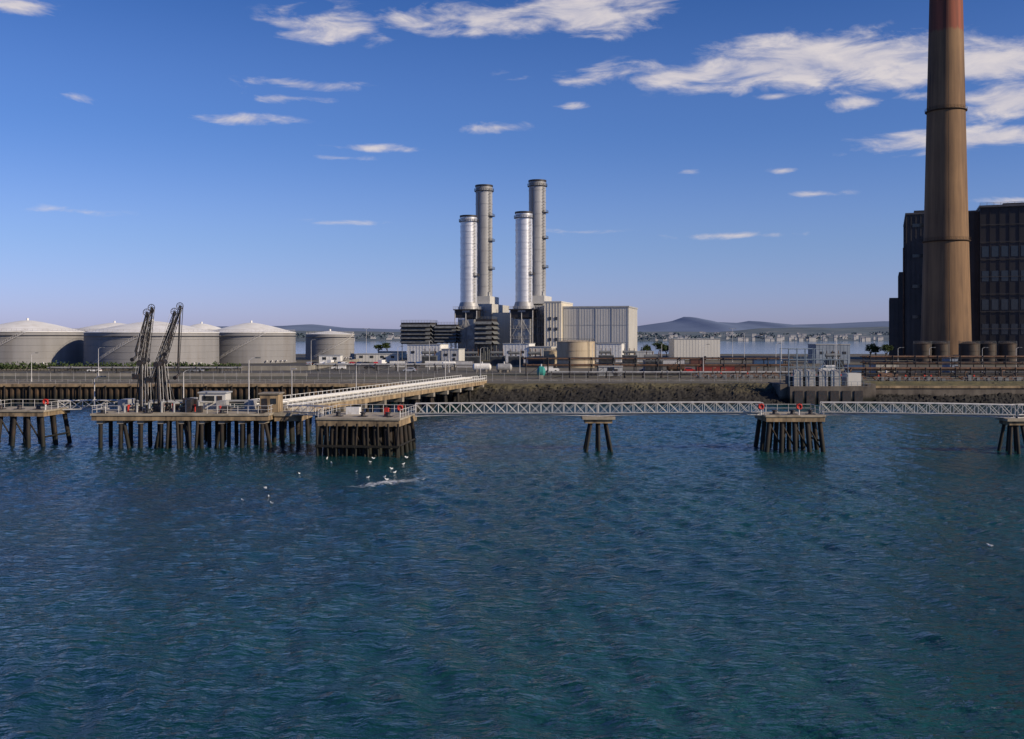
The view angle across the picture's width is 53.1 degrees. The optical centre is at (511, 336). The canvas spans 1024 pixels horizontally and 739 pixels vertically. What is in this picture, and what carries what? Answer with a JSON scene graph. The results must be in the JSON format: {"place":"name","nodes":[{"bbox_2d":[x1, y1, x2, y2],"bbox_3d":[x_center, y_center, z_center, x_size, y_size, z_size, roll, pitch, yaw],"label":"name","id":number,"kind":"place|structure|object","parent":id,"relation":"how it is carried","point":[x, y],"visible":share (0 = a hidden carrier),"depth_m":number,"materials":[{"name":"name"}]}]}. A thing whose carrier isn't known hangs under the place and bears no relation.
{"place":"outdoors","nodes":[
{"label":"outdoors","id":0,"kind":"place"},
{"bbox_2d":[407,345,447,361],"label":"walls","id":1,"kind":"structure","parent":0,"point":[416,355],"depth_m":462.55,"materials":[{"name":"metal"}]},
{"bbox_2d":[415,402,598,416],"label":"catwalk bridge","id":2,"kind":"structure","parent":0,"point":[575,413],"depth_m":143.43,"materials":[{"name":"metal"}]},
{"bbox_2d":[0,341,1023,738],"bbox_3d":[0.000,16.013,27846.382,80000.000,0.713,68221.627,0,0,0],"label":"sea water","id":3,"kind":"structure","parent":0,"point":[550,577],"depth_m":67.19,"materials":[{"name":"liquid"}]},
{"bbox_2d":[0,399,71,447],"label":"mooring dolphin","id":4,"kind":"object","parent":3,"relation":"in","point":[38,412],"visible":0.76,"depth_m":149.94,"materials":[{"name":"concrete"}]},
{"bbox_2d":[58,399,117,409],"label":"catwalk bridge","id":5,"kind":"structure","parent":4,"relation":"on","point":[82,405],"depth_m":156.34,"materials":[{"name":"metal"}]},
{"bbox_2d":[90,397,313,448],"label":"jetty loading platform","id":6,"kind":"structure","parent":3,"relation":"in","point":[223,415],"depth_m":148.21,"materials":[{"name":"concrete"}]},
{"bbox_2d":[130,309,150,411],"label":"marine loading arm","id":7,"kind":"object","parent":6,"relation":"on","point":[139,374],"visible":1,"depth_m":149.66},
{"bbox_2d":[138,304,155,409],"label":"marine loading arm","id":8,"kind":"object","parent":6,"relation":"on","point":[146,370],"visible":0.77,"depth_m":153.74},
{"bbox_2d":[146,308,177,411],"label":"marine loading arm","id":9,"kind":"object","parent":6,"relation":"on","point":[156,372],"visible":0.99,"depth_m":149.72},
{"bbox_2d":[152,302,182,409],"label":"marine loading arm","id":10,"kind":"object","parent":6,"relation":"on","point":[163,372],"visible":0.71,"depth_m":153.74},
{"bbox_2d":[197,391,232,408],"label":"jetty control hut","id":11,"kind":"object","parent":6,"relation":"on","point":[214,396],"visible":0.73,"depth_m":156.00,"materials":[{"name":"white"}]},
{"bbox_2d":[258,392,284,411],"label":"jetty control hut","id":12,"kind":"object","parent":6,"relation":"on","point":[267,399],"visible":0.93,"depth_m":149.50,"materials":[{"name":"concrete"}]},
{"bbox_2d":[283,405,331,415],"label":"catwalk bridge","id":13,"kind":"structure","parent":6,"relation":"on","point":[310,413],"depth_m":147.40,"materials":[{"name":"metal"}]},
{"bbox_2d":[3,386,408,402],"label":"fender piles","id":14,"kind":"object","parent":3,"relation":"in","point":[155,392],"visible":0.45,"depth_m":247.15,"materials":[{"name":"wood"}]},
{"bbox_2d":[0,387,462,402],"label":"sheet piles","id":15,"kind":"object","parent":3,"relation":"in","point":[118,393],"visible":0.42,"depth_m":248.31,"materials":[{"name":"metal"}]},
{"bbox_2d":[0,383,409,386],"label":"capping beam","id":16,"kind":"structure","parent":15,"relation":"on","point":[189,384],"depth_m":247.60,"materials":[{"name":"concrete"}]},
{"bbox_2d":[314,404,416,457],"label":"mooring dolphin","id":17,"kind":"object","parent":3,"relation":"in","point":[385,431],"visible":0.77,"depth_m":137.72,"materials":[{"name":"concrete"}]},
{"bbox_2d":[256,359,486,441],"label":"jetty approach trestle","id":18,"kind":"object","parent":3,"relation":"in","point":[386,396],"visible":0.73,"depth_m":194.56,"materials":[{"name":"concrete"}]},
{"bbox_2d":[581,416,614,451],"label":"catwalk pier","id":19,"kind":"structure","parent":3,"relation":"in","point":[598,420],"depth_m":143.00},
{"bbox_2d":[471,383,997,403],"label":"shore boulders","id":20,"kind":"object","parent":3,"relation":"in","point":[713,397],"visible":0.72,"depth_m":246.90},
{"bbox_2d":[454,382,1023,404],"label":"rocky shore bank","id":21,"kind":"structure","parent":3,"relation":"in","point":[646,392],"depth_m":247.30,"materials":[{"name":"stone"}]},
{"bbox_2d":[754,404,825,452],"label":"mooring dolphin","id":22,"kind":"object","parent":3,"relation":"in","point":[774,418],"visible":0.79,"depth_m":142.55,"materials":[{"name":"concrete"}]},
{"bbox_2d":[768,335,875,404],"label":"cooling water intake","id":23,"kind":"object","parent":3,"relation":"in","point":[809,387],"visible":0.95,"depth_m":243.97,"materials":[{"name":"concrete"}]},
{"bbox_2d":[876,388,1023,396],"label":"wall","id":24,"kind":"structure","parent":3,"relation":"in","point":[933,392],"depth_m":247.50,"materials":[{"name":"concrete"}]},
{"bbox_2d":[876,386,1023,387],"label":"cope","id":25,"kind":"object","parent":24,"relation":"on","point":[949,386],"visible":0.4,"depth_m":247.20,"materials":[{"name":"concrete"}]},
{"bbox_2d":[995,417,1023,454],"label":"catwalk pier","id":26,"kind":"structure","parent":3,"relation":"in","point":[1012,424],"depth_m":140.30,"materials":[{"name":"concrete"}]},
{"bbox_2d":[820,402,1015,417],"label":"catwalk bridge","id":27,"kind":"structure","parent":26,"relation":"on","point":[1002,415],"depth_m":142.64,"materials":[{"name":"metal"}]},
{"bbox_2d":[0,354,1023,382],"bbox_3d":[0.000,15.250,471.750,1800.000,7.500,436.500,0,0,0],"label":"ground","id":28,"kind":"structure","parent":0,"point":[856,359],"depth_m":329.96,"materials":[{"name":"soil"}]},
{"bbox_2d":[0,318,84,365],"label":"storage tank","id":29,"kind":"object","parent":28,"relation":"on","point":[24,340],"visible":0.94,"depth_m":413.99,"materials":[{"name":"metal"}]},
{"bbox_2d":[72,321,123,331],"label":"storage tank","id":30,"kind":"object","parent":28,"relation":"on","point":[100,326],"visible":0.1,"depth_m":507.62,"materials":[{"name":"metal"}]},
{"bbox_2d":[0,360,241,370],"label":"hedge","id":31,"kind":"object","parent":28,"relation":"on","point":[35,365],"visible":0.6,"depth_m":345.39,"materials":[{"name":"green plant"}]},
{"bbox_2d":[47,366,243,372],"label":"pipe rack","id":32,"kind":"object","parent":28,"relation":"on","point":[116,368],"visible":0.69,"depth_m":322.09,"materials":[{"name":"metal"}]},
{"bbox_2d":[83,319,219,365],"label":"storage tank","id":33,"kind":"object","parent":28,"relation":"on","point":[198,345],"visible":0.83,"depth_m":404.39,"materials":[{"name":"metal"}]},
{"bbox_2d":[0,359,358,374],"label":"bund wall","id":34,"kind":"structure","parent":28,"relation":"on","point":[311,367],"depth_m":300.00,"materials":[{"name":"concrete"}]},
{"bbox_2d":[0,371,434,380],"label":"security fence","id":35,"kind":"object","parent":28,"relation":"on","point":[236,375],"visible":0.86,"depth_m":263.99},
{"bbox_2d":[213,321,296,362],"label":"storage tank","id":36,"kind":"object","parent":28,"relation":"on","point":[243,343],"visible":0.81,"depth_m":444.96,"materials":[{"name":"metal"}]},
{"bbox_2d":[305,329,354,359],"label":"storage tank","id":37,"kind":"object","parent":28,"relation":"on","point":[329,342],"visible":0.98,"depth_m":509.91,"materials":[{"name":"metal"}]},
{"bbox_2d":[356,353,399,361],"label":"site office","id":38,"kind":"structure","parent":28,"relation":"on","point":[371,357],"depth_m":470.00,"materials":[{"name":"white metal"}]},
{"bbox_2d":[313,363,473,370],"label":"pipe rack","id":39,"kind":"object","parent":28,"relation":"on","point":[376,364],"visible":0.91,"depth_m":345.08,"materials":[{"name":"metal"}]},
{"bbox_2d":[0,374,862,382],"bbox_3d":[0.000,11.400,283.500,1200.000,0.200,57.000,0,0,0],"label":"grass verge","id":40,"kind":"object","parent":28,"relation":"on","point":[304,377],"depth_m":285.64,"materials":[{"name":"plant"}]},
{"bbox_2d":[872,371,954,380],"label":"valve manifold","id":41,"kind":"object","parent":40,"relation":"on","point":[909,378],"visible":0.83,"depth_m":258.00,"materials":[{"name":"red paint"}]},
{"bbox_2d":[958,370,1023,380],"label":"valve manifold","id":42,"kind":"object","parent":40,"relation":"on","point":[989,378],"visible":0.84,"depth_m":258.00,"materials":[{"name":"red paint"}]},
{"bbox_2d":[441,348,464,360],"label":"site office","id":43,"kind":"structure","parent":28,"relation":"on","point":[450,354],"depth_m":455.29,"materials":[{"name":"white metal"}]},
{"bbox_2d":[465,349,479,362],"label":"electrical transformer","id":44,"kind":"object","parent":28,"relation":"on","point":[475,359],"visible":0.73,"depth_m":400.00,"materials":[{"name":"metal"}]},
{"bbox_2d":[454,306,491,357],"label":"steelwork","id":45,"kind":"object","parent":28,"relation":"on","point":[485,310],"visible":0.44,"depth_m":501.65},
{"bbox_2d":[453,309,482,317],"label":"stack collar platform","id":46,"kind":"structure","parent":45,"relation":"on","point":[459,313],"depth_m":500.64,"materials":[{"name":"paint"}]},
{"bbox_2d":[458,215,479,311],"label":"exhaust stack","id":47,"kind":"object","parent":46,"relation":"on","point":[468,261],"visible":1,"depth_m":501.69,"materials":[{"name":"silver metal"}]},
{"bbox_2d":[458,292,489,354],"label":"ducts","id":48,"kind":"object","parent":45,"relation":"on","point":[470,337],"visible":0.49,"depth_m":500.91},
{"bbox_2d":[476,345,496,360],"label":"legs","id":49,"kind":"object","parent":28,"relation":"on","point":[485,351],"visible":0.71,"depth_m":489.81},
{"bbox_2d":[476,319,497,344],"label":"casing","id":50,"kind":"object","parent":49,"relation":"on","point":[492,329],"visible":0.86,"depth_m":489.32,"materials":[{"name":"paint"}]},
{"bbox_2d":[474,317,499,343],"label":"weather hoods","id":51,"kind":"object","parent":50,"relation":"on","point":[485,332],"visible":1,"depth_m":488.67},
{"bbox_2d":[468,296,508,359],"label":"casing","id":52,"kind":"object","parent":28,"relation":"on","point":[487,302],"visible":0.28,"depth_m":515.95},
{"bbox_2d":[474,184,494,295],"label":"exhaust stack","id":53,"kind":"object","parent":52,"relation":"on","point":[483,192],"visible":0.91,"depth_m":521.25,"materials":[{"name":"grey metal"}]},
{"bbox_2d":[508,349,523,365],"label":"electrical transformer","id":54,"kind":"object","parent":28,"relation":"on","point":[515,360],"visible":0.93,"depth_m":400.00,"materials":[{"name":"metal"}]},
{"bbox_2d":[503,344,534,362],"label":"walls","id":55,"kind":"structure","parent":28,"relation":"on","point":[516,347],"depth_m":455.16,"materials":[{"name":"metal"}]},
{"bbox_2d":[508,306,543,345],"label":"steelwork","id":56,"kind":"object","parent":28,"relation":"on","point":[521,328],"visible":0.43,"depth_m":494.21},
{"bbox_2d":[509,309,538,317],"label":"stack collar platform","id":57,"kind":"structure","parent":56,"relation":"on","point":[515,313],"depth_m":493.62,"materials":[{"name":"paint"}]},
{"bbox_2d":[514,211,534,311],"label":"exhaust stack","id":58,"kind":"object","parent":57,"relation":"on","point":[523,260],"visible":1,"depth_m":494.84,"materials":[{"name":"silver metal"}]},
{"bbox_2d":[513,292,543,345],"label":"ducts","id":59,"kind":"object","parent":56,"relation":"on","point":[526,337],"visible":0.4,"depth_m":494.70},
{"bbox_2d":[492,301,572,355],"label":"lift tower block","id":60,"kind":"structure","parent":28,"relation":"on","point":[553,321],"depth_m":491.75,"materials":[{"name":"metal"}]},
{"bbox_2d":[527,349,543,366],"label":"electrical transformer","id":61,"kind":"object","parent":28,"relation":"on","point":[535,361],"visible":0.66,"depth_m":395.00,"materials":[{"name":"metal"}]},
{"bbox_2d":[532,296,551,345],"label":"casing","id":62,"kind":"object","parent":28,"relation":"on","point":[538,299],"visible":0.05,"depth_m":505.35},
{"bbox_2d":[527,179,547,304],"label":"exhaust stack","id":63,"kind":"object","parent":62,"relation":"on","point":[537,197],"visible":0.86,"depth_m":514.47,"materials":[{"name":"grey metal"}]},
{"bbox_2d":[543,348,556,363],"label":"water tank","id":64,"kind":"object","parent":28,"relation":"on","point":[551,352],"visible":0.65,"depth_m":396.83,"materials":[{"name":"metal"}]},
{"bbox_2d":[557,338,594,367],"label":"water tank","id":65,"kind":"object","parent":28,"relation":"on","point":[574,348],"visible":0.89,"depth_m":379.02,"materials":[{"name":"metal"}]},
{"bbox_2d":[563,306,637,360],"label":"turbine hall","id":66,"kind":"structure","parent":28,"relation":"on","point":[608,324],"depth_m":490.15,"materials":[{"name":"paint"}]},
{"bbox_2d":[596,343,624,361],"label":"workshop","id":67,"kind":"structure","parent":28,"relation":"on","point":[617,349],"depth_m":467.71,"materials":[{"name":"white paint"}]},
{"bbox_2d":[523,357,792,375],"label":"pipe rack","id":68,"kind":"object","parent":28,"relation":"on","point":[671,365],"visible":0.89,"depth_m":300.13,"materials":[{"name":"metal"}]},
{"bbox_2d":[548,371,792,377],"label":"pipe rack","id":69,"kind":"object","parent":28,"relation":"on","point":[660,373],"visible":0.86,"depth_m":284.26,"materials":[{"name":"metal"}]},
{"bbox_2d":[695,366,734,370],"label":"shipping container","id":70,"kind":"object","parent":28,"relation":"on","point":[717,368],"visible":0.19,"depth_m":323.84,"materials":[{"name":"metal"}]},
{"bbox_2d":[692,367,779,378],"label":"valve manifold","id":71,"kind":"object","parent":28,"relation":"on","point":[739,375],"visible":0.99,"depth_m":275.85,"materials":[{"name":"red paint"}]},
{"bbox_2d":[823,350,843,370],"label":"electrical transformer","id":72,"kind":"object","parent":28,"relation":"on","point":[831,362],"visible":0.74,"depth_m":350.00,"materials":[{"name":"metal"}]},
{"bbox_2d":[903,248,904,359],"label":"external pipes","id":73,"kind":"object","parent":28,"relation":"on","point":[903,302],"visible":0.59,"depth_m":506.05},
{"bbox_2d":[913,341,931,360],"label":"oil tank","id":74,"kind":"object","parent":28,"relation":"on","point":[921,348],"visible":0.77,"depth_m":422.01,"materials":[{"name":"metal"}]},
{"bbox_2d":[889,212,978,359],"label":"annex walls","id":75,"kind":"structure","parent":28,"relation":"on","point":[912,238],"depth_m":503.80,"materials":[{"name":"concrete"}]},
{"bbox_2d":[903,204,1023,225],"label":"roof parapet","id":76,"kind":"structure","parent":75,"relation":"on","point":[977,209],"depth_m":487.33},
{"bbox_2d":[844,367,1023,378],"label":"pipe rack","id":77,"kind":"object","parent":28,"relation":"on","point":[925,369],"visible":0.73,"depth_m":276.09,"materials":[{"name":"metal"}]},
{"bbox_2d":[932,341,949,360],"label":"oil tank","id":78,"kind":"object","parent":28,"relation":"on","point":[942,348],"visible":0.77,"depth_m":422.07,"materials":[{"name":"metal"}]},
{"bbox_2d":[860,355,1023,376],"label":"pipe rack","id":79,"kind":"object","parent":28,"relation":"on","point":[951,362],"visible":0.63,"depth_m":290.21,"materials":[{"name":"metal"}]},
{"bbox_2d":[863,381,1023,385],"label":"grass bank","id":80,"kind":"structure","parent":28,"relation":"on","point":[942,383],"depth_m":252.23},
{"bbox_2d":[921,0,971,360],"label":"industrial chimney","id":81,"kind":"object","parent":28,"relation":"on","point":[946,307],"visible":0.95,"depth_m":462.64,"materials":[{"name":"concrete"}]},
{"bbox_2d":[959,341,979,360],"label":"oil tank","id":82,"kind":"object","parent":28,"relation":"on","point":[972,348],"visible":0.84,"depth_m":421.63,"materials":[{"name":"metal"}]},
{"bbox_2d":[980,341,996,360],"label":"oil tank","id":83,"kind":"object","parent":28,"relation":"on","point":[991,350],"visible":0.81,"depth_m":422.43,"materials":[{"name":"metal"}]},
{"bbox_2d":[998,341,1016,360],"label":"oil tank","id":84,"kind":"object","parent":28,"relation":"on","point":[1007,348],"visible":0.84,"depth_m":422.15,"materials":[{"name":"metal"}]},
{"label":"legs","id":85,"kind":"object","parent":28,"relation":"on","visible":0},
{"bbox_2d":[401,322,436,343],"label":"casing","id":86,"kind":"object","parent":85,"relation":"on","point":[419,331],"visible":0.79,"depth_m":499.49,"materials":[{"name":"paint"}]},
{"bbox_2d":[400,320,436,342],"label":"weather hoods","id":87,"kind":"object","parent":86,"relation":"on","point":[415,333],"visible":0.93,"depth_m":498.81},
{"bbox_2d":[0,379,1023,380],"bbox_3d":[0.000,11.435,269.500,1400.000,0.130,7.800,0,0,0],"label":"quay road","id":88,"kind":"structure","parent":0,"point":[439,379],"depth_m":269.07,"materials":[{"name":"concrete"}]},
{"bbox_2d":[0,0,1023,328],"label":"sky","id":89,"kind":"structure","parent":0,"point":[234,162],"materials":[{"name":"blue"}]},
{"bbox_2d":[29,363,1023,371],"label":"yard road","id":90,"kind":"structure","parent":0,"point":[274,364],"depth_m":338.89,"materials":[{"name":"asphalt"}]},
{"bbox_2d":[318,355,342,362],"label":"gatehouse","id":91,"kind":"object","parent":90,"relation":"on","point":[325,358],"visible":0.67,"depth_m":440.00,"materials":[{"name":"white paint"}]},
{"bbox_2d":[420,348,436,365],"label":"electrical transformer","id":92,"kind":"object","parent":90,"relation":"on","point":[426,357],"visible":0.7,"depth_m":410.00,"materials":[{"name":"metal"}]},
{"bbox_2d":[490,350,504,365],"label":"electrical transformer","id":93,"kind":"object","parent":90,"relation":"on","point":[495,360],"visible":0.88,"depth_m":405.00,"materials":[{"name":"metal"}]},
{"bbox_2d":[496,362,511,372],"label":"pressure vessel","id":94,"kind":"object","parent":90,"relation":"on","point":[503,367],"visible":1,"depth_m":328.96,"materials":[{"name":"metal"}]},
{"bbox_2d":[598,348,613,363],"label":"electrical transformer","id":95,"kind":"object","parent":90,"relation":"on","point":[604,361],"visible":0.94,"depth_m":420.00,"materials":[{"name":"metal"}]},
{"bbox_2d":[620,348,638,363],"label":"electrical transformer","id":96,"kind":"object","parent":90,"relation":"on","point":[628,361],"visible":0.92,"depth_m":425.00,"materials":[{"name":"metal"}]},
{"bbox_2d":[643,351,662,370],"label":"electrical transformer","id":97,"kind":"object","parent":90,"relation":"on","point":[649,368],"visible":0.71,"depth_m":330.00,"materials":[{"name":"metal"}]},
{"bbox_2d":[752,359,783,363],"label":"shipping container","id":98,"kind":"object","parent":90,"relation":"on","point":[771,361],"visible":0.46,"depth_m":418.84,"materials":[{"name":"metal"}]},
{"bbox_2d":[216,317,888,331],"bbox_3d":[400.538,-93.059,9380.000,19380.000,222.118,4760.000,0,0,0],"label":"hills","id":99,"kind":"structure","parent":0,"point":[688,324],"depth_m":9396.54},
{"bbox_2d":[292,327,888,340],"bbox_3d":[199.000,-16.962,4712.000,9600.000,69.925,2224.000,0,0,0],"label":"shore","id":100,"kind":"structure","parent":0,"point":[864,331],"depth_m":4644.38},
{"bbox_2d":[296,331,888,340],"bbox_3d":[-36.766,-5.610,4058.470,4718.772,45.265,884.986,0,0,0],"label":"distant trees","id":101,"kind":"object","parent":100,"relation":"on","point":[384,334],"visible":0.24,"depth_m":3972.10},
{"bbox_2d":[350,331,882,340],"bbox_3d":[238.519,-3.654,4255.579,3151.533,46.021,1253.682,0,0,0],"label":"shore town","id":102,"kind":"object","parent":100,"relation":"on","point":[794,337],"visible":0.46,"depth_m":3967.50,"materials":[{"name":"stone"}]},
{"bbox_2d":[598,401,763,416],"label":"catwalk bridge","id":103,"kind":"structure","parent":0,"point":[618,413],"depth_m":143.73,"materials":[{"name":"metal"}]},
{"bbox_2d":[668,338,719,359],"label":"warehouse","id":104,"kind":"structure","parent":0,"point":[685,347],"depth_m":500.00,"materials":[{"name":"paint"}]},
{"bbox_2d":[808,345,849,363],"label":"walls","id":105,"kind":"structure","parent":0,"point":[830,348],"depth_m":440.00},
{"bbox_2d":[978,206,1023,360],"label":"walls","id":106,"kind":"structure","parent":0,"point":[990,236],"depth_m":485.84,"materials":[{"name":"brown metal"}]},
{"bbox_2d":[912,223,1023,333],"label":"windows","id":107,"kind":"structure","parent":106,"relation":"attached to","point":[995,302],"depth_m":486.19,"materials":[{"name":"black glass"}]},
{"bbox_2d":[980,207,1019,360],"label":"wall mullions","id":108,"kind":"structure","parent":106,"relation":"attached to","point":[999,275],"depth_m":484.49,"materials":[{"name":"brown metal"}]},
{"bbox_2d":[980,206,1023,328],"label":"floor bands","id":109,"kind":"object","parent":106,"relation":"attached to","point":[1002,276],"visible":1,"depth_m":485.31,"materials":[{"name":"stone"}]},
{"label":"legs","id":110,"kind":"object","parent":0,"visible":0},
{"bbox_2d":[435,324,458,342],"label":"casing","id":111,"kind":"object","parent":110,"relation":"on","point":[456,329],"visible":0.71,"depth_m":497.75,"materials":[{"name":"paint"}]},
{"bbox_2d":[434,323,461,341],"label":"weather hoods","id":112,"kind":"object","parent":111,"relation":"on","point":[447,333],"visible":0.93,"depth_m":497.10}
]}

